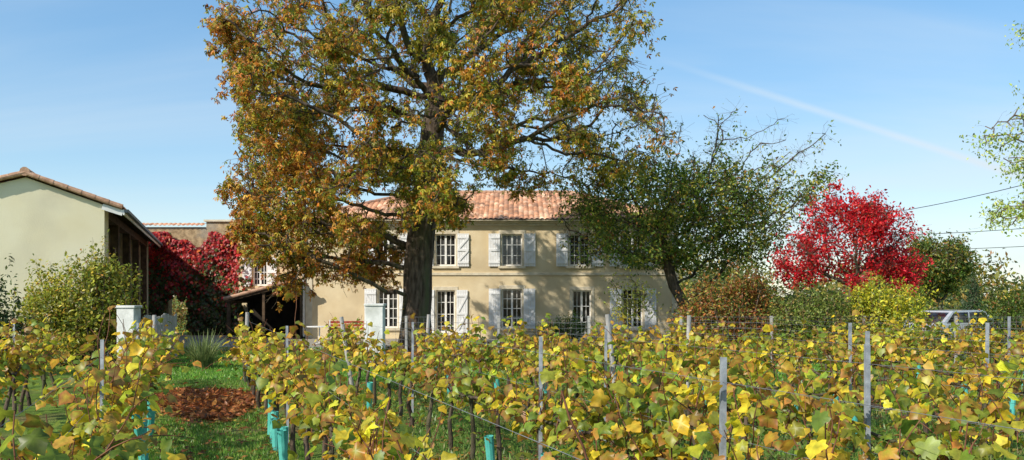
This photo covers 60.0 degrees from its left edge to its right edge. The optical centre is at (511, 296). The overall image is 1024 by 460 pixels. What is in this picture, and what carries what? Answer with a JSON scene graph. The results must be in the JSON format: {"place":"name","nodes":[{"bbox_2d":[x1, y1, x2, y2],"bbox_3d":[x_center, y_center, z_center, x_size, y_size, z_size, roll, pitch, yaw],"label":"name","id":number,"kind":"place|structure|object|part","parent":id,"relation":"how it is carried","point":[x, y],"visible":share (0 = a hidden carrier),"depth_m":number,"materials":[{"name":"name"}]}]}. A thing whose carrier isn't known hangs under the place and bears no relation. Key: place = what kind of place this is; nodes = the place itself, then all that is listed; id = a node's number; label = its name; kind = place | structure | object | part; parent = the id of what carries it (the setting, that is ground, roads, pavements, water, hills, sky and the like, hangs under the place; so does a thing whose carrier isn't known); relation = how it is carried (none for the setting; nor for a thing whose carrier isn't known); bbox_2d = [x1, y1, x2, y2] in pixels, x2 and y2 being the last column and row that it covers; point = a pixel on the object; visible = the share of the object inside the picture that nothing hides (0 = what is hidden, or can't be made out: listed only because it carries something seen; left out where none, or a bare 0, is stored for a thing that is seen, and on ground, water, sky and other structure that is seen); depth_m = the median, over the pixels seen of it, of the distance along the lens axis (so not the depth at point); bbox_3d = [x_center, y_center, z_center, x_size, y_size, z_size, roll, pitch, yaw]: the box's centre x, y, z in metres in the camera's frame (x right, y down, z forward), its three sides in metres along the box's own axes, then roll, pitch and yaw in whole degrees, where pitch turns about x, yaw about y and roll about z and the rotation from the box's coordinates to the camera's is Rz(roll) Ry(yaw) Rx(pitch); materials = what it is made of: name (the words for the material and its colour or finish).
{"place":"outdoors","nodes":[
{"label":"outdoors","id":0,"kind":"place"},
{"bbox_2d":[0,298,1023,459],"bbox_3d":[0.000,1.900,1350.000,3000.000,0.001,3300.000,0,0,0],"label":"ground","id":1,"kind":"structure","parent":0,"point":[54,414],"depth_m":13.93,"materials":[{"name":"green plant"}]},
{"bbox_2d":[0,253,49,356],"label":"evergreen shrub","id":2,"kind":"object","parent":1,"relation":"on","point":[4,313],"visible":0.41,"depth_m":21.12,"materials":[{"name":"green plant"}]},
{"bbox_2d":[0,314,84,427],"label":"grapevine row","id":3,"kind":"object","parent":1,"relation":"on","point":[17,367],"visible":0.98,"depth_m":14.23,"materials":[{"name":"yellow plant"}]},
{"bbox_2d":[7,229,150,366],"bbox_3d":[-12.034,0.045,24.502,3.820,3.852,2.350,0,0,0],"label":"laurel shrub","id":4,"kind":"object","parent":1,"relation":"on","point":[95,288],"visible":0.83,"depth_m":24.19,"materials":[{"name":"green plant"}]},
{"bbox_2d":[0,167,162,361],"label":"barn","id":5,"kind":"structure","parent":1,"relation":"on","point":[45,219],"depth_m":25.61,"materials":[{"name":"paint"}]},
{"bbox_2d":[0,305,201,459],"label":"grapevine row","id":6,"kind":"object","parent":1,"relation":"on","point":[103,425],"visible":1,"depth_m":7.23,"materials":[{"name":"yellow plant"}]},
{"bbox_2d":[115,305,141,365],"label":"gate pillar","id":7,"kind":"structure","parent":1,"relation":"on","point":[129,315],"depth_m":22.58,"materials":[{"name":"white paint"}]},
{"bbox_2d":[142,313,176,355],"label":"picket gate","id":8,"kind":"structure","parent":7,"relation":"attached to","point":[167,318],"depth_m":25.11,"materials":[{"name":"grey wood"}]},
{"bbox_2d":[172,295,187,330],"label":"courtyard shrub","id":9,"kind":"object","parent":1,"relation":"on","point":[180,311],"visible":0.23,"depth_m":48.74,"materials":[{"name":"green plant"}]},
{"bbox_2d":[146,222,231,315],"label":"masonry","id":10,"kind":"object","parent":1,"relation":"on","point":[196,236],"visible":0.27,"depth_m":44.00,"materials":[{"name":"stone"}]},
{"bbox_2d":[142,223,205,225],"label":"coping tiles","id":11,"kind":"object","parent":10,"relation":"on","point":[173,224],"visible":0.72,"depth_m":44.17,"materials":[{"name":"orange tile"}]},
{"bbox_2d":[148,231,253,336],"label":"creeper foliage","id":12,"kind":"object","parent":10,"relation":"attached to","point":[204,279],"visible":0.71,"depth_m":43.46,"materials":[{"name":"red plant"}]},
{"bbox_2d":[204,220,234,221],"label":"coping","id":13,"kind":"object","parent":10,"relation":"on","point":[218,220],"visible":0.36,"depth_m":44.00,"materials":[{"name":"stone"}]},
{"bbox_2d":[168,325,226,368],"bbox_3d":[-8.209,1.323,23.352,1.921,1.154,2.037,0,0,-41],"label":"agave plant","id":14,"kind":"object","parent":1,"relation":"on","point":[204,354],"visible":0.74,"depth_m":23.15,"materials":[{"name":"green plant"}]},
{"bbox_2d":[149,384,264,425],"bbox_3d":[-5.240,1.860,15.524,2.161,0.364,5.456,0,0,-24],"label":"fallen leaf patch","id":15,"kind":"object","parent":1,"relation":"on","point":[194,400],"visible":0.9,"depth_m":15.03,"materials":[{"name":"brown plant"}]},
{"bbox_2d":[134,378,316,459],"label":"path grass","id":16,"kind":"structure","parent":1,"relation":"on","point":[195,429],"depth_m":11.98,"materials":[{"name":"green plant"}]},
{"bbox_2d":[364,304,386,366],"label":"gate pillar","id":17,"kind":"structure","parent":1,"relation":"on","point":[375,314],"depth_m":23.76,"materials":[{"name":"white paint"}]},
{"bbox_2d":[108,335,666,349],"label":"gravel yard","id":18,"kind":"structure","parent":1,"relation":"on","point":[310,341],"depth_m":37.42,"materials":[{"name":"beige gravel"}]},
{"bbox_2d":[307,326,330,344],"bbox_3d":[-7.600,1.537,35.000,1.000,0.735,1.000,0,0,-6],"label":"garden table","id":19,"kind":"object","parent":18,"relation":"on","point":[319,331],"visible":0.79,"depth_m":34.76,"materials":[{"name":"white paint"}]},
{"bbox_2d":[328,320,364,340],"bbox_3d":[-6.707,1.425,36.049,1.500,0.952,0.510,0,0,-9],"label":"garden bench","id":20,"kind":"object","parent":18,"relation":"on","point":[329,322],"visible":0.29,"depth_m":36.25,"materials":[{"name":"red paint"}]},
{"bbox_2d":[202,292,587,459],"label":"grapevine row","id":21,"kind":"object","parent":1,"relation":"on","point":[363,440],"visible":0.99,"depth_m":8.11,"materials":[{"name":"yellow plant"}]},
{"bbox_2d":[152,312,690,402],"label":"vineyard stakes","id":22,"kind":"object","parent":1,"relation":"on","point":[610,346],"visible":0.34,"depth_m":17.46,"materials":[{"name":"grey wood"}]},
{"bbox_2d":[197,0,683,351],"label":"horse chestnut tree","id":23,"kind":"object","parent":1,"relation":"on","point":[434,199],"visible":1,"depth_m":27.25,"materials":[{"name":"brown plant"}]},
{"bbox_2d":[223,190,685,338],"bbox_3d":[-2.661,-1.692,44.271,21.278,7.284,10.413,0,0,0],"label":"farmhouse","id":24,"kind":"object","parent":1,"relation":"on","point":[502,257],"visible":0.3,"depth_m":40.00,"materials":[{"name":"paint"}]},
{"bbox_2d":[253,260,266,285],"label":"window frame","id":25,"kind":"structure","parent":24,"relation":"in","point":[260,281],"depth_m":42.60,"materials":[{"name":"white paint"}]},
{"bbox_2d":[255,267,265,283],"label":"window pane","id":26,"kind":"structure","parent":24,"relation":"in","point":[255,267],"depth_m":42.66,"materials":[{"name":"clear glass"}]},
{"bbox_2d":[378,289,397,327],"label":"window frame","id":27,"kind":"structure","parent":24,"relation":"in","point":[379,298],"depth_m":40.15,"materials":[{"name":"white paint"}]},
{"bbox_2d":[380,290,396,325],"label":"window pane","id":28,"kind":"structure","parent":24,"relation":"in","point":[381,293],"depth_m":40.22,"materials":[{"name":"clear glass"}]},
{"bbox_2d":[380,236,396,259],"label":"window pane","id":29,"kind":"structure","parent":24,"relation":"in","point":[394,236],"depth_m":40.22,"materials":[{"name":"clear glass"}]},
{"bbox_2d":[436,290,454,335],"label":"window frame","id":30,"kind":"structure","parent":24,"relation":"in","point":[437,291],"depth_m":40.17,"materials":[{"name":"white paint"}]},
{"bbox_2d":[438,292,453,330],"label":"window pane","id":31,"kind":"structure","parent":24,"relation":"in","point":[439,293],"depth_m":40.24,"materials":[{"name":"clear glass"}]},
{"bbox_2d":[436,234,455,265],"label":"window frame","id":32,"kind":"structure","parent":24,"relation":"in","point":[445,235],"depth_m":40.15,"materials":[{"name":"white paint"}]},
{"bbox_2d":[437,236,454,263],"label":"window pane","id":33,"kind":"structure","parent":24,"relation":"in","point":[440,239],"depth_m":40.22,"materials":[{"name":"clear glass"}]},
{"bbox_2d":[502,289,521,327],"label":"window frame","id":34,"kind":"structure","parent":24,"relation":"in","point":[511,298],"depth_m":40.15,"materials":[{"name":"white paint"}]},
{"bbox_2d":[503,290,520,325],"label":"window pane","id":35,"kind":"structure","parent":24,"relation":"in","point":[506,293],"depth_m":40.22,"materials":[{"name":"clear glass"}]},
{"bbox_2d":[502,234,521,265],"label":"window frame","id":36,"kind":"structure","parent":24,"relation":"in","point":[511,235],"depth_m":40.15,"materials":[{"name":"white paint"}]},
{"bbox_2d":[503,236,520,263],"label":"window pane","id":37,"kind":"structure","parent":24,"relation":"in","point":[506,239],"depth_m":40.22,"materials":[{"name":"clear glass"}]},
{"bbox_2d":[570,236,587,263],"label":"window pane","id":38,"kind":"structure","parent":24,"relation":"in","point":[582,239],"depth_m":40.22,"materials":[{"name":"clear glass"}]},
{"bbox_2d":[569,234,589,265],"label":"window frame","id":39,"kind":"structure","parent":24,"relation":"in","point":[574,235],"depth_m":40.15,"materials":[{"name":"white paint"}]},
{"bbox_2d":[573,292,588,330],"label":"window pane","id":40,"kind":"structure","parent":24,"relation":"in","point":[576,295],"depth_m":40.24,"materials":[{"name":"clear glass"}]},
{"bbox_2d":[573,290,590,337],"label":"window frame","id":41,"kind":"structure","parent":24,"relation":"in","point":[581,306],"depth_m":40.17,"materials":[{"name":"white paint"}]},
{"bbox_2d":[623,236,640,263],"label":"window pane","id":42,"kind":"structure","parent":24,"relation":"in","point":[628,236],"depth_m":40.22,"materials":[{"name":"clear glass"}]},
{"bbox_2d":[623,289,641,327],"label":"window frame","id":43,"kind":"structure","parent":24,"relation":"in","point":[624,289],"depth_m":40.15,"materials":[{"name":"white paint"}]},
{"bbox_2d":[624,290,640,325],"label":"window pane","id":44,"kind":"structure","parent":24,"relation":"in","point":[638,322],"depth_m":40.22,"materials":[{"name":"clear glass"}]},
{"bbox_2d":[623,234,642,265],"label":"window frame","id":45,"kind":"structure","parent":24,"relation":"in","point":[628,234],"depth_m":40.15,"materials":[{"name":"white paint"}]},
{"bbox_2d":[435,336,477,349],"bbox_3d":[-1.950,1.650,31.100,1.500,0.500,0.600,0,0,0],"label":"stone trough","id":46,"kind":"object","parent":1,"relation":"on","point":[459,341],"visible":0.12,"depth_m":30.80,"materials":[{"name":"grey stone"}]},
{"bbox_2d":[158,346,822,380],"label":"lawn grass","id":47,"kind":"structure","parent":1,"relation":"on","point":[207,374],"depth_m":22.20,"materials":[{"name":"green plant"}]},
{"bbox_2d":[53,339,937,390],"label":"fallen chestnut leaves","id":48,"kind":"object","parent":1,"relation":"on","point":[389,348],"visible":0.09,"depth_m":27.84,"materials":[{"name":"brown plant"}]},
{"bbox_2d":[533,310,592,338],"bbox_3d":[2.277,1.292,38.857,2.693,1.447,1.358,0,0,0],"label":"hydrangea shrub","id":49,"kind":"object","parent":1,"relation":"on","point":[576,330],"visible":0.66,"depth_m":38.78,"materials":[{"name":"green plant"}]},
{"bbox_2d":[131,362,1023,459],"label":"vine grow tubes","id":50,"kind":"object","parent":1,"relation":"on","point":[279,440],"visible":0.25,"depth_m":10.86,"materials":[{"name":"teal plastic"}]},
{"bbox_2d":[136,381,1023,459],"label":"fallen vine leaves","id":51,"kind":"object","parent":1,"relation":"on","point":[373,405],"visible":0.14,"depth_m":12.22,"materials":[{"name":"yellow plant"}]},
{"bbox_2d":[599,267,663,340],"bbox_3d":[3.984,0.448,29.545,2.138,2.905,1.887,0,0,0],"label":"yellow sapling","id":52,"kind":"object","parent":1,"relation":"on","point":[625,306],"visible":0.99,"depth_m":29.50,"materials":[{"name":"green plant"}]},
{"bbox_2d":[314,309,1023,459],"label":"grapevine row","id":53,"kind":"object","parent":1,"relation":"on","point":[669,424],"visible":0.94,"depth_m":6.66,"materials":[{"name":"yellow plant"}]},
{"bbox_2d":[550,96,849,327],"bbox_3d":[7.054,-2.673,34.148,11.456,9.430,7.062,0,0,0],"label":"cherry tree","id":54,"kind":"object","parent":1,"relation":"on","point":[687,194],"visible":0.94,"depth_m":32.72,"materials":[{"name":"green plant"}]},
{"bbox_2d":[392,316,1021,362],"bbox_3d":[7.232,1.225,25.196,21.265,1.352,0.078,0,0,0],"label":"wire fence","id":55,"kind":"object","parent":1,"relation":"on","point":[406,339],"visible":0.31,"depth_m":25.16,"materials":[{"name":"grey metal"}]},
{"bbox_2d":[414,314,1023,459],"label":"grapevine row","id":56,"kind":"object","parent":1,"relation":"on","point":[484,353],"visible":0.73,"depth_m":8.19,"materials":[{"name":"yellow plant"}]},
{"bbox_2d":[664,256,793,360],"bbox_3d":[6.601,0.366,26.061,4.184,3.211,2.088,0,0,0],"label":"rust shrub","id":57,"kind":"object","parent":1,"relation":"on","point":[746,293],"visible":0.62,"depth_m":25.77,"materials":[{"name":"brown plant"}]},
{"bbox_2d":[487,313,1023,453],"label":"grapevine row","id":58,"kind":"object","parent":1,"relation":"on","point":[919,389],"visible":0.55,"depth_m":9.68,"materials":[{"name":"yellow plant"}]},
{"bbox_2d":[582,312,1023,443],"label":"grapevine row","id":59,"kind":"object","parent":1,"relation":"on","point":[880,351],"visible":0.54,"depth_m":12.78,"materials":[{"name":"yellow plant"}]},
{"bbox_2d":[752,282,874,363],"bbox_3d":[8.726,0.833,25.405,3.290,2.510,2.114,0,0,-17],"label":"hedge shrub","id":60,"kind":"object","parent":1,"relation":"on","point":[817,317],"visible":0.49,"depth_m":25.26,"materials":[{"name":"green plant"}]},
{"bbox_2d":[672,267,955,340],"bbox_3d":[12.707,0.359,37.873,11.594,3.365,3.088,0,0,0],"label":"garden shrub","id":61,"kind":"object","parent":1,"relation":"on","point":[810,292],"visible":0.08,"depth_m":37.83,"materials":[{"name":"green plant"}]},
{"bbox_2d":[664,309,1023,436],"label":"grapevine row","id":62,"kind":"object","parent":1,"relation":"on","point":[779,347],"visible":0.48,"depth_m":14.47,"materials":[{"name":"yellow plant"}]},
{"bbox_2d":[767,179,934,326],"bbox_3d":[11.856,-1.069,30.935,5.944,6.138,3.270,0,0,0],"label":"red maple tree","id":63,"kind":"object","parent":1,"relation":"on","point":[873,226],"visible":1,"depth_m":30.76,"materials":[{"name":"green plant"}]},
{"bbox_2d":[679,245,1023,319],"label":"distant tree belt","id":64,"kind":"object","parent":1,"relation":"on","point":[992,277],"visible":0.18,"depth_m":111.68,"materials":[{"name":"green plant"}]},
{"bbox_2d":[748,318,1023,408],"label":"grapevine row","id":65,"kind":"object","parent":1,"relation":"on","point":[905,343],"visible":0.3,"depth_m":16.22,"materials":[{"name":"yellow plant"}]},
{"bbox_2d":[842,270,942,361],"bbox_3d":[10.818,0.586,25.472,3.031,2.770,2.136,0,0,0],"label":"yellow shrub","id":66,"kind":"object","parent":1,"relation":"on","point":[875,313],"visible":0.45,"depth_m":25.33,"materials":[{"name":"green plant"}]},
{"bbox_2d":[813,311,1023,388],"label":"grapevine row","id":67,"kind":"object","parent":1,"relation":"on","point":[995,341],"visible":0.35,"depth_m":17.30,"materials":[{"name":"yellow plant"}]},
{"bbox_2d":[898,228,986,309],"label":"linden tree","id":68,"kind":"object","parent":1,"relation":"on","point":[949,257],"visible":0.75,"depth_m":41.48,"materials":[{"name":"green plant"}]},
{"bbox_2d":[874,312,1023,378],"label":"grapevine row","id":69,"kind":"object","parent":1,"relation":"on","point":[940,324],"visible":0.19,"depth_m":19.93,"materials":[{"name":"yellow plant"}]},
{"bbox_2d":[903,310,1005,349],"bbox_3d":[14.590,1.180,29.997,4.180,1.440,1.805,0,0,-28],"label":"parked car","id":70,"kind":"object","parent":1,"relation":"on","point":[945,315],"visible":0.04,"depth_m":29.43,"materials":[{"name":"white paint"}]},
{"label":"car windows","id":71,"kind":"part","parent":70,"relation":"part of","materials":[{"name":"glass"}]},
{"bbox_2d":[957,271,988,313],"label":"cypress tree","id":72,"kind":"object","parent":1,"relation":"on","point":[972,300],"visible":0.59,"depth_m":49.83,"materials":[{"name":"green plant"}]},
{"bbox_2d":[927,279,1023,355],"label":"privet shrub","id":73,"kind":"object","parent":1,"relation":"on","point":[1011,306],"visible":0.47,"depth_m":28.85,"materials":[{"name":"green plant"}]},
{"bbox_2d":[959,20,1023,236],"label":"acacia tree","id":74,"kind":"object","parent":1,"relation":"on","point":[1007,208],"visible":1,"depth_m":18.60,"materials":[{"name":"green plant"}]},
{"bbox_2d":[966,317,1023,348],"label":"grapevine row","id":75,"kind":"object","parent":1,"relation":"on","point":[1015,338],"visible":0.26,"depth_m":20.92,"materials":[{"name":"yellow plant"}]},
{"bbox_2d":[0,0,1023,296],"label":"sky","id":76,"kind":"structure","parent":0,"point":[111,100],"materials":[{"name":"blue"}]},
{"bbox_2d":[796,185,1023,251],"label":"power line","id":77,"kind":"object","parent":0,"point":[961,232],"visible":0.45,"depth_m":39.11,"materials":[{"name":"metal"}]}
]}

